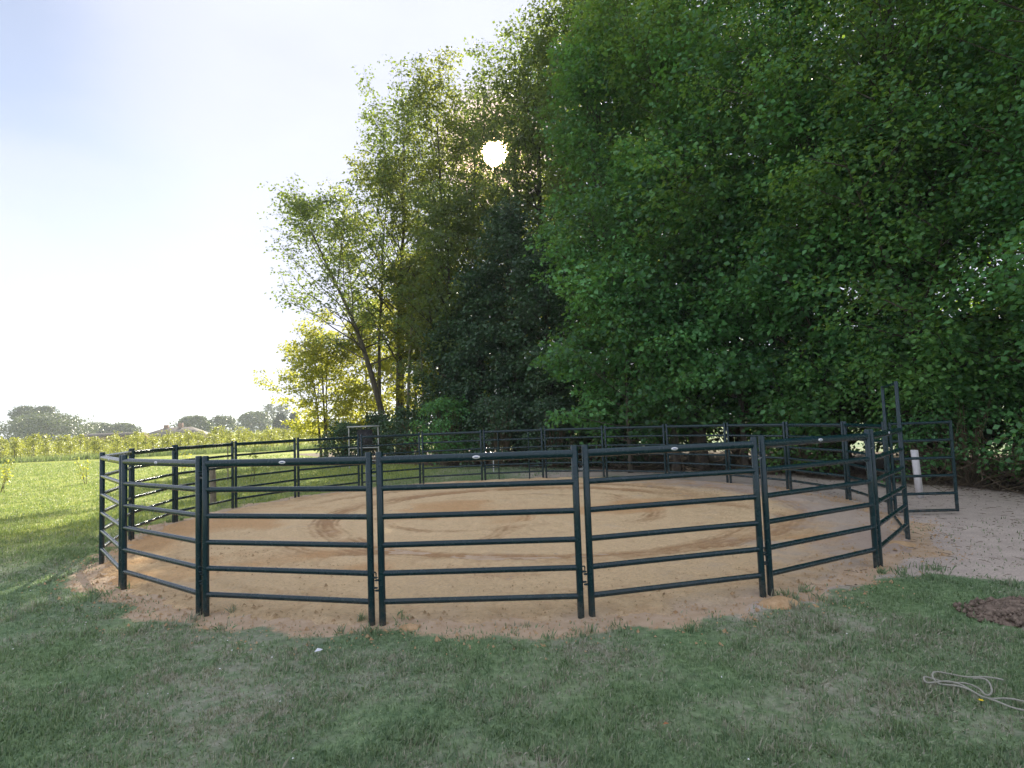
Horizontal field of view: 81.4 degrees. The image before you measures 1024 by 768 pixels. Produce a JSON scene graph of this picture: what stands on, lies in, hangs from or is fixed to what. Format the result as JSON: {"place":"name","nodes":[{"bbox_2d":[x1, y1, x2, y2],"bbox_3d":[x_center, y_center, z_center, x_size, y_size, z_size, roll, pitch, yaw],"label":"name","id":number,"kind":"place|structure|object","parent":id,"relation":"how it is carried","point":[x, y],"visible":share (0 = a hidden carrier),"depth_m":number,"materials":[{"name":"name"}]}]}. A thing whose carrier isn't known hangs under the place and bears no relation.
{"place":"outdoors","nodes":[
{"label":"outdoors","id":0,"kind":"place"},
{"bbox_2d":[76,432,148,443],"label":"barn","id":1,"kind":"structure","parent":0,"point":[100,435],"depth_m":150.34,"materials":[{"name":"brown brick"}]},
{"bbox_2d":[0,441,394,463],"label":"tall grass","id":2,"kind":"structure","parent":0,"point":[165,453],"depth_m":53.44,"materials":[{"name":"green plant"}]},
{"bbox_2d":[0,454,571,563],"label":"lawn grass","id":3,"kind":"structure","parent":0,"point":[43,536],"depth_m":18.77,"materials":[{"name":"green plant"}]},
{"bbox_2d":[0,406,1004,478],"bbox_3d":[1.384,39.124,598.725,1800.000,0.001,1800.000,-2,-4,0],"label":"pasture","id":4,"kind":"structure","parent":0,"point":[167,456],"depth_m":49.73,"materials":[{"name":"green plant"}]},
{"bbox_2d":[4,437,23,458],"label":"orchard tree","id":5,"kind":"object","parent":4,"relation":"on","point":[15,441],"visible":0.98,"depth_m":51.01,"materials":[{"name":"green plant"}]},
{"bbox_2d":[7,405,38,438],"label":"tree","id":6,"kind":"object","parent":4,"relation":"on","point":[17,412],"visible":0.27,"depth_m":212.88,"materials":[{"name":"green plant"}]},
{"bbox_2d":[23,432,42,456],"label":"orchard tree","id":7,"kind":"object","parent":4,"relation":"on","point":[33,437],"visible":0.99,"depth_m":51.38,"materials":[{"name":"green plant"}]},
{"bbox_2d":[34,433,57,455],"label":"orchard tree","id":8,"kind":"object","parent":4,"relation":"on","point":[45,438],"visible":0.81,"depth_m":54.59,"materials":[{"name":"green plant"}]},
{"bbox_2d":[29,405,64,438],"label":"tree","id":9,"kind":"object","parent":4,"relation":"on","point":[48,408],"visible":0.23,"depth_m":213.84,"materials":[{"name":"green plant"}]},
{"bbox_2d":[0,407,105,444],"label":"tree","id":10,"kind":"object","parent":4,"relation":"on","point":[59,423],"visible":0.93,"depth_m":184.97,"materials":[{"name":"green plant"}]},
{"bbox_2d":[82,421,117,433],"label":"tree","id":11,"kind":"object","parent":4,"relation":"on","point":[107,426],"visible":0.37,"depth_m":223.02,"materials":[{"name":"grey plant"}]},
{"bbox_2d":[102,420,141,432],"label":"tree","id":12,"kind":"object","parent":4,"relation":"on","point":[125,427],"visible":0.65,"depth_m":227.30,"materials":[{"name":"grey plant"}]},
{"bbox_2d":[149,423,210,438],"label":"farmhouse","id":13,"kind":"object","parent":4,"relation":"on","point":[180,428],"visible":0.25,"depth_m":172.25,"materials":[{"name":"brown brick"}]},
{"bbox_2d":[169,414,215,432],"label":"tree","id":14,"kind":"object","parent":4,"relation":"on","point":[204,424],"visible":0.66,"depth_m":212.24,"materials":[{"name":"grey plant"}]},
{"bbox_2d":[208,414,239,433],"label":"tree","id":15,"kind":"object","parent":4,"relation":"on","point":[228,421],"visible":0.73,"depth_m":227.69,"materials":[{"name":"green plant"}]},
{"bbox_2d":[228,411,272,432],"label":"tree","id":16,"kind":"object","parent":4,"relation":"on","point":[250,420],"visible":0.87,"depth_m":256.52,"materials":[{"name":"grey plant"}]},
{"bbox_2d":[271,412,286,432],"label":"conifer","id":17,"kind":"object","parent":4,"relation":"on","point":[277,422],"visible":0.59,"depth_m":203.42,"materials":[{"name":"green plant"}]},
{"bbox_2d":[253,308,375,456],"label":"young tree","id":18,"kind":"object","parent":4,"relation":"on","point":[315,354],"visible":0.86,"depth_m":38.77,"materials":[{"name":"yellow plant"}]},
{"bbox_2d":[347,425,379,467],"bbox_3d":[-6.941,2.974,27.885,1.515,2.032,0.160,-2,-4,0],"label":"metal frame","id":19,"kind":"object","parent":4,"relation":"on","point":[367,432],"visible":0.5,"depth_m":27.94,"materials":[{"name":"grey metal"}]},
{"bbox_2d":[316,141,443,442],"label":"ash tree","id":20,"kind":"object","parent":4,"relation":"on","point":[361,170],"visible":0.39,"depth_m":36.49,"materials":[{"name":"green plant"}]},
{"bbox_2d":[384,176,504,424],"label":"alder tree","id":21,"kind":"object","parent":4,"relation":"on","point":[436,238],"visible":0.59,"depth_m":30.50,"materials":[{"name":"green plant"}]},
{"bbox_2d":[408,306,491,452],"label":"ivy tree","id":22,"kind":"object","parent":4,"relation":"on","point":[434,353],"visible":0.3,"depth_m":29.46,"materials":[{"name":"green plant"}]},
{"bbox_2d":[450,220,487,307],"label":"tree","id":23,"kind":"object","parent":4,"relation":"on","point":[471,243],"visible":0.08,"depth_m":33.29,"materials":[{"name":"green plant"}]},
{"bbox_2d":[438,265,529,462],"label":"ivy tree","id":24,"kind":"object","parent":4,"relation":"on","point":[474,348],"visible":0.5,"depth_m":28.27,"materials":[{"name":"green plant"}]},
{"bbox_2d":[465,191,548,462],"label":"ivy tree","id":25,"kind":"object","parent":4,"relation":"on","point":[505,224],"visible":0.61,"depth_m":27.54,"materials":[{"name":"green plant"}]},
{"bbox_2d":[442,12,581,449],"bbox_3d":[0.249,-7.864,33.813,8.599,23.883,9.367,-2,-4,0],"label":"alder tree","id":26,"kind":"object","parent":4,"relation":"on","point":[496,85],"visible":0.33,"depth_m":32.73,"materials":[{"name":"green plant"}]},
{"bbox_2d":[467,0,604,375],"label":"alder tree","id":27,"kind":"object","parent":4,"relation":"on","point":[522,92],"visible":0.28,"depth_m":31.44,"materials":[{"name":"green plant"}]},
{"bbox_2d":[491,228,598,460],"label":"ivy tree","id":28,"kind":"object","parent":4,"relation":"on","point":[543,305],"visible":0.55,"depth_m":26.00,"materials":[{"name":"green plant"}]},
{"bbox_2d":[494,0,668,375],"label":"alder tree","id":29,"kind":"object","parent":4,"relation":"on","point":[543,110],"visible":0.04,"depth_m":29.58,"materials":[{"name":"green plant"}]},
{"bbox_2d":[522,0,684,465],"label":"maple tree","id":30,"kind":"object","parent":4,"relation":"on","point":[599,174],"visible":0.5,"depth_m":23.64,"materials":[{"name":"green plant"}]},
{"bbox_2d":[776,0,986,456],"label":"woodland tree","id":31,"kind":"object","parent":4,"relation":"on","point":[843,36],"visible":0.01,"depth_m":23.55,"materials":[{"name":"green plant"}]},
{"bbox_2d":[919,0,1023,461],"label":"woodland tree","id":32,"kind":"object","parent":4,"relation":"on","point":[975,202],"visible":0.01,"depth_m":19.98,"materials":[{"name":"green plant"}]},
{"bbox_2d":[100,477,913,625],"bbox_3d":[-0.062,2.763,12.974,16.000,0.161,16.000,-2,-4,0],"label":"sand arena","id":33,"kind":"object","parent":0,"point":[498,527],"visible":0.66,"depth_m":8.84},
{"bbox_2d":[99,452,121,587],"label":"fence panel","id":34,"kind":"object","parent":33,"relation":"on","point":[103,496],"visible":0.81,"depth_m":8.60,"materials":[{"name":"green metal"}]},
{"bbox_2d":[104,448,132,561],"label":"fence panel","id":35,"kind":"object","parent":33,"relation":"on","point":[129,453],"visible":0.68,"depth_m":10.77,"materials":[{"name":"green metal"}]},
{"bbox_2d":[132,445,175,539],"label":"fence panel","id":36,"kind":"object","parent":33,"relation":"on","point":[145,451],"visible":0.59,"depth_m":12.02,"materials":[{"name":"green metal"}]},
{"bbox_2d":[120,455,201,615],"bbox_3d":[-4.174,1.728,7.035,2.120,1.760,0.072,-5,-4,36],"label":"fence panel","id":37,"kind":"object","parent":33,"relation":"on","point":[126,461],"visible":0.98,"depth_m":6.89,"materials":[{"name":"green metal"}]},
{"bbox_2d":[175,441,233,521],"bbox_3d":[-7.278,2.280,14.163,0.072,1.760,2.123,-3,-4,10],"label":"fence panel","id":38,"kind":"object","parent":33,"relation":"on","point":[177,473],"visible":0.82,"depth_m":14.20,"materials":[{"name":"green metal"}]},
{"bbox_2d":[234,438,296,507],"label":"fence panel","id":39,"kind":"object","parent":33,"relation":"on","point":[293,440],"visible":0.88,"depth_m":15.96,"materials":[{"name":"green metal"}]},
{"bbox_2d":[200,452,377,625],"bbox_3d":[-2.346,1.610,6.171,2.119,1.760,0.072,-3,-4,14],"label":"fence panel","id":40,"kind":"object","parent":33,"relation":"on","point":[365,460],"visible":0.96,"depth_m":6.14,"materials":[{"name":"green metal"}]},
{"bbox_2d":[296,435,360,496],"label":"fence panel","id":41,"kind":"object","parent":33,"relation":"on","point":[298,479],"visible":0.96,"depth_m":17.79,"materials":[{"name":"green metal"}]},
{"bbox_2d":[360,432,421,485],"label":"fence panel","id":42,"kind":"object","parent":33,"relation":"on","point":[383,436],"visible":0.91,"depth_m":19.11,"materials":[{"name":"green metal"}]},
{"bbox_2d":[420,430,482,483],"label":"fence panel","id":43,"kind":"object","parent":33,"relation":"on","point":[449,433],"visible":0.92,"depth_m":19.88,"materials":[{"name":"green metal"}]},
{"bbox_2d":[372,445,586,625],"bbox_3d":[-0.316,1.521,5.894,2.121,1.760,0.072,-2,-4,1],"label":"fence panel","id":44,"kind":"object","parent":33,"relation":"on","point":[572,454],"visible":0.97,"depth_m":5.88,"materials":[{"name":"green metal"}]},
{"bbox_2d":[21,485,973,659],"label":"sand crumbs","id":45,"kind":"object","parent":33,"relation":"on","point":[437,638],"visible":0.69,"depth_m":6.72,"materials":[{"name":"brown sand"}]},
{"bbox_2d":[483,428,543,479],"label":"fence panel","id":46,"kind":"object","parent":33,"relation":"on","point":[508,431],"visible":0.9,"depth_m":20.14,"materials":[{"name":"green metal"}]},
{"bbox_2d":[543,426,605,477],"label":"fence panel","id":47,"kind":"object","parent":33,"relation":"on","point":[568,429],"visible":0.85,"depth_m":19.91,"materials":[{"name":"green metal"}]},
{"bbox_2d":[604,424,666,476],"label":"fence panel","id":48,"kind":"object","parent":33,"relation":"on","point":[637,427],"visible":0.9,"depth_m":18.95,"materials":[{"name":"green metal"}]},
{"bbox_2d":[579,436,766,616],"bbox_3d":[1.712,1.464,6.139,2.119,1.760,0.072,-1,-4,-15],"label":"fence panel","id":49,"kind":"object","parent":33,"relation":"on","point":[751,444],"visible":0.98,"depth_m":6.11,"materials":[{"name":"green metal"}]},
{"bbox_2d":[665,423,728,482],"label":"fence panel","id":50,"kind":"object","parent":33,"relation":"on","point":[723,425],"visible":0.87,"depth_m":17.65,"materials":[{"name":"green metal"}]},
{"bbox_2d":[726,422,788,488],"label":"fence panel","id":51,"kind":"object","parent":33,"relation":"on","point":[782,425],"visible":0.84,"depth_m":15.83,"materials":[{"name":"green metal"}]},
{"bbox_2d":[785,421,847,499],"bbox_3d":[7.114,1.761,13.998,0.072,1.760,2.123,-1,-4,-10],"label":"fence panel","id":52,"kind":"object","parent":33,"relation":"on","point":[840,424],"visible":0.85,"depth_m":14.05,"materials":[{"name":"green metal"}]},
{"bbox_2d":[758,429,879,595],"bbox_3d":[3.610,1.445,6.904,2.118,1.760,0.072,0,-4,-29],"label":"fence panel","id":53,"kind":"object","parent":33,"relation":"on","point":[763,443],"visible":0.98,"depth_m":6.81,"materials":[{"name":"green metal"}]},
{"bbox_2d":[843,421,889,514],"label":"fence panel","id":54,"kind":"object","parent":33,"relation":"on","point":[847,451],"visible":0.57,"depth_m":12.16,"materials":[{"name":"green metal"}]},
{"bbox_2d":[869,425,910,566],"bbox_3d":[5.203,1.467,8.170,0.072,1.760,2.120,-5,-5,42],"label":"fence panel","id":55,"kind":"object","parent":33,"relation":"on","point":[898,431],"visible":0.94,"depth_m":8.11,"materials":[{"name":"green metal"}]},
{"bbox_2d":[881,381,958,532],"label":"walk through gate","id":56,"kind":"structure","parent":33,"relation":"on","point":[892,487],"depth_m":10.81,"materials":[{"name":"green metal"}]},
{"bbox_2d":[0,438,1023,767],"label":"lawn","id":57,"kind":"structure","parent":0,"point":[998,506],"depth_m":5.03,"materials":[{"name":"green plant"}]},
{"bbox_2d":[0,458,15,491],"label":"sapling","id":58,"kind":"object","parent":57,"relation":"on","point":[6,474],"visible":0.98,"depth_m":21.76,"materials":[{"name":"green plant"}]},
{"bbox_2d":[209,467,216,502],"bbox_3d":[-8.308,2.785,16.528,0.195,1.201,0.170,-2,-4,0],"label":"wooden post","id":59,"kind":"object","parent":57,"relation":"on","point":[212,476],"visible":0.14,"depth_m":16.47,"materials":[{"name":"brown wood"}]},
{"bbox_2d":[314,421,373,456],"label":"evergreen shrub","id":60,"kind":"object","parent":57,"relation":"on","point":[340,431],"visible":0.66,"depth_m":31.90,"materials":[{"name":"green plant"}]},
{"bbox_2d":[257,174,434,455],"bbox_3d":[-9.421,-3.675,35.477,11.418,16.486,10.883,-2,-4,0],"label":"ash tree","id":61,"kind":"object","parent":57,"relation":"on","point":[301,204],"visible":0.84,"depth_m":34.44,"materials":[{"name":"green plant"}]},
{"bbox_2d":[318,298,413,453],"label":"young tree","id":62,"kind":"object","parent":57,"relation":"on","point":[366,402],"visible":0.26,"depth_m":40.45,"materials":[{"name":"green plant"}]},
{"bbox_2d":[352,410,401,459],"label":"evergreen shrub","id":63,"kind":"object","parent":57,"relation":"on","point":[374,418],"visible":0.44,"depth_m":32.64,"materials":[{"name":"green plant"}]},
{"bbox_2d":[359,252,432,448],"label":"young tree","id":64,"kind":"object","parent":57,"relation":"on","point":[403,395],"visible":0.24,"depth_m":36.73,"materials":[{"name":"green plant"}]},
{"bbox_2d":[311,51,482,449],"bbox_3d":[-6.624,-7.854,36.734,10.773,24.713,10.449,-2,-4,0],"label":"poplar tree","id":65,"kind":"object","parent":57,"relation":"on","point":[383,134],"visible":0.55,"depth_m":36.16,"materials":[{"name":"green plant"}]},
{"bbox_2d":[375,404,435,455],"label":"evergreen shrub","id":66,"kind":"object","parent":57,"relation":"on","point":[400,415],"visible":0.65,"depth_m":30.60,"materials":[{"name":"green plant"}]},
{"bbox_2d":[387,219,427,420],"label":"tree","id":67,"kind":"object","parent":57,"relation":"on","point":[410,346],"visible":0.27,"depth_m":35.31,"materials":[{"name":"green plant"}]},
{"bbox_2d":[395,266,435,453],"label":"tree","id":68,"kind":"object","parent":57,"relation":"on","point":[415,340],"visible":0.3,"depth_m":34.13,"materials":[{"name":"green plant"}]},
{"bbox_2d":[388,255,458,453],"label":"young tree","id":69,"kind":"object","parent":57,"relation":"on","point":[413,386],"visible":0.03,"depth_m":36.72,"materials":[{"name":"green plant"}]},
{"bbox_2d":[404,272,452,374],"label":"tree","id":70,"kind":"object","parent":57,"relation":"on","point":[422,283],"visible":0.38,"depth_m":31.59,"materials":[{"name":"green plant"}]},
{"bbox_2d":[379,45,500,384],"bbox_3d":[-4.104,-7.936,35.391,7.551,24.533,7.703,-1,-4,-19],"label":"poplar tree","id":71,"kind":"object","parent":57,"relation":"on","point":[429,84],"visible":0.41,"depth_m":35.31,"materials":[{"name":"green plant"}]},
{"bbox_2d":[403,394,483,466],"bbox_3d":[-3.024,2.176,27.531,3.874,3.483,3.750,1,-5,-44],"label":"evergreen shrub","id":72,"kind":"object","parent":57,"relation":"on","point":[445,404],"visible":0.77,"depth_m":27.12,"materials":[{"name":"green plant"}]},
{"bbox_2d":[422,67,523,341],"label":"poplar tree","id":73,"kind":"object","parent":57,"relation":"on","point":[468,112],"visible":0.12,"depth_m":36.80,"materials":[{"name":"green plant"}]},
{"bbox_2d":[459,391,543,469],"bbox_3d":[-0.535,1.986,25.914,3.840,3.304,4.027,-2,-4,0],"label":"evergreen shrub","id":74,"kind":"object","parent":57,"relation":"on","point":[499,423],"visible":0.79,"depth_m":25.52,"materials":[{"name":"green plant"}]},
{"bbox_2d":[477,103,565,305],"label":"woodland tree","id":75,"kind":"object","parent":57,"relation":"on","point":[517,170],"visible":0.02,"depth_m":38.63,"materials":[{"name":"green plant"}]},
{"bbox_2d":[512,392,600,470],"bbox_3d":[1.750,1.961,24.622,3.638,3.212,3.881,-2,-4,0],"label":"evergreen shrub","id":76,"kind":"object","parent":57,"relation":"on","point":[552,405],"visible":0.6,"depth_m":24.24,"materials":[{"name":"green plant"}]},
{"bbox_2d":[483,0,675,457],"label":"alder tree","id":77,"kind":"object","parent":57,"relation":"on","point":[548,21],"visible":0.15,"depth_m":29.61,"materials":[{"name":"green plant"}]},
{"bbox_2d":[552,354,626,457],"bbox_3d":[3.941,0.827,29.803,5.701,5.777,5.098,-2,-4,0],"label":"understory shrub","id":78,"kind":"object","parent":57,"relation":"on","point":[588,434],"visible":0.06,"depth_m":29.19,"materials":[{"name":"green plant"}]},
{"bbox_2d":[590,419,661,466],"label":"evergreen shrub","id":79,"kind":"object","parent":57,"relation":"on","point":[622,457],"visible":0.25,"depth_m":23.32,"materials":[{"name":"green plant"}]},
{"bbox_2d":[527,255,726,472],"bbox_3d":[4.023,-0.616,21.587,7.210,7.640,6.278,-4,-4,23],"label":"maple tree","id":80,"kind":"object","parent":57,"relation":"on","point":[616,290],"visible":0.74,"depth_m":20.38,"materials":[{"name":"green plant"}]},
{"bbox_2d":[601,364,708,458],"bbox_3d":[6.848,0.639,27.630,5.520,5.680,5.236,-2,-4,0],"label":"understory shrub","id":81,"kind":"object","parent":57,"relation":"on","point":[661,438],"visible":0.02,"depth_m":26.77,"materials":[{"name":"green plant"}]},
{"bbox_2d":[564,119,756,470],"bbox_3d":[5.379,-3.073,21.191,6.511,12.400,6.277,1,-5,-38],"label":"maple tree","id":82,"kind":"object","parent":57,"relation":"on","point":[628,254],"visible":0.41,"depth_m":20.52,"materials":[{"name":"green plant"}]},
{"bbox_2d":[545,0,821,466],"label":"maple tree","id":83,"kind":"object","parent":57,"relation":"on","point":[661,11],"visible":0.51,"depth_m":20.83,"materials":[{"name":"green plant"}]},
{"bbox_2d":[613,98,778,469],"bbox_3d":[6.626,-3.575,21.673,5.913,13.373,7.446,-2,-4,0],"label":"maple tree","id":84,"kind":"object","parent":57,"relation":"on","point":[703,459],"visible":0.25,"depth_m":20.44,"materials":[{"name":"green plant"}]},
{"bbox_2d":[373,461,1023,498],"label":"leaf litter","id":85,"kind":"object","parent":57,"relation":"on","point":[944,483],"visible":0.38,"depth_m":17.54,"materials":[{"name":"brown plant"}]},
{"bbox_2d":[678,391,777,458],"bbox_3d":[9.580,0.866,25.495,5.058,5.263,5.383,-2,-4,0],"label":"understory shrub","id":86,"kind":"object","parent":57,"relation":"on","point":[736,431],"visible":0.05,"depth_m":25.16,"materials":[{"name":"green plant"}]},
{"bbox_2d":[649,153,834,468],"bbox_3d":[8.100,-2.316,20.852,6.598,10.656,6.700,-2,-4,0],"label":"maple tree","id":87,"kind":"object","parent":57,"relation":"on","point":[720,335],"visible":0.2,"depth_m":19.51,"materials":[{"name":"green plant"}]},
{"bbox_2d":[758,595,799,609],"bbox_3d":[2.719,2.212,6.074,0.480,0.106,0.384,-2,-4,0],"label":"sand heap","id":88,"kind":"object","parent":57,"relation":"on","point":[777,602],"visible":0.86,"depth_m":5.99,"materials":[{"name":"beige sand"}]},
{"bbox_2d":[548,385,1023,493],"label":"brushwood","id":89,"kind":"object","parent":57,"relation":"on","point":[1005,475],"visible":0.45,"depth_m":14.37,"materials":[{"name":"green plant"}]},
{"bbox_2d":[620,0,956,465],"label":"maple tree","id":90,"kind":"object","parent":57,"relation":"on","point":[734,47],"visible":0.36,"depth_m":18.93,"materials":[{"name":"green plant"}]},
{"bbox_2d":[744,380,868,474],"bbox_3d":[9.063,1.286,18.460,3.466,3.102,3.746,-3,-4,12],"label":"evergreen shrub","id":91,"kind":"object","parent":57,"relation":"on","point":[801,453],"visible":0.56,"depth_m":18.00,"materials":[{"name":"green plant"}]},
{"bbox_2d":[751,337,880,458],"bbox_3d":[12.224,0.323,23.119,5.104,5.375,5.453,1,-5,-40],"label":"understory shrub","id":92,"kind":"object","parent":57,"relation":"on","point":[854,447],"visible":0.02,"depth_m":22.59,"materials":[{"name":"green plant"}]},
{"bbox_2d":[666,43,1023,470],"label":"maple tree","id":93,"kind":"object","parent":57,"relation":"on","point":[763,379],"visible":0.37,"depth_m":17.37,"materials":[{"name":"green plant"}]},
{"bbox_2d":[675,0,1023,474],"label":"maple tree","id":94,"kind":"object","parent":57,"relation":"on","point":[811,191],"visible":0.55,"depth_m":15.10,"materials":[{"name":"green plant"}]},
{"bbox_2d":[724,479,1023,589],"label":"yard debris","id":95,"kind":"object","parent":57,"relation":"on","point":[929,524],"visible":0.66,"depth_m":10.25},
{"bbox_2d":[785,0,1023,466],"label":"maple tree","id":96,"kind":"object","parent":57,"relation":"on","point":[935,49],"visible":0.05,"depth_m":18.15,"materials":[{"name":"green plant"}]},
{"bbox_2d":[910,450,923,497],"bbox_3d":[8.732,1.972,12.825,0.155,1.100,0.100,-2,-4,0],"label":"wooden post","id":97,"kind":"object","parent":57,"relation":"on","point":[917,471],"visible":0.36,"depth_m":12.79,"materials":[{"name":"white paint"}]},
{"bbox_2d":[825,0,1023,471],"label":"maple tree","id":98,"kind":"object","parent":57,"relation":"on","point":[1013,283],"visible":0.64,"depth_m":13.51,"materials":[{"name":"green plant"}]},
{"bbox_2d":[852,309,1023,465],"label":"understory shrub","id":99,"kind":"object","parent":57,"relation":"on","point":[985,434],"visible":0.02,"depth_m":18.57,"materials":[{"name":"green plant"}]},
{"bbox_2d":[865,362,1023,484],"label":"evergreen shrub","id":100,"kind":"object","parent":57,"relation":"on","point":[975,423],"visible":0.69,"depth_m":14.55,"materials":[{"name":"green plant"}]},
{"bbox_2d":[923,671,1023,710],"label":"rope","id":101,"kind":"object","parent":57,"relation":"on","point":[939,682],"visible":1,"depth_m":4.08,"materials":[{"name":"beige fabric"}]},
{"bbox_2d":[953,595,1023,627],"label":"earth heap","id":102,"kind":"object","parent":57,"relation":"on","point":[1007,611],"visible":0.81,"depth_m":5.49,"materials":[{"name":"brown soil"}]},
{"bbox_2d":[977,55,1023,115],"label":"maple tree","id":103,"kind":"object","parent":57,"relation":"on","point":[1003,88],"visible":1,"depth_m":12.09,"materials":[{"name":"green plant"}]},
{"bbox_2d":[0,0,1023,438],"label":"sky","id":104,"kind":"structure","parent":0,"point":[139,138],"materials":[{"name":"white"}]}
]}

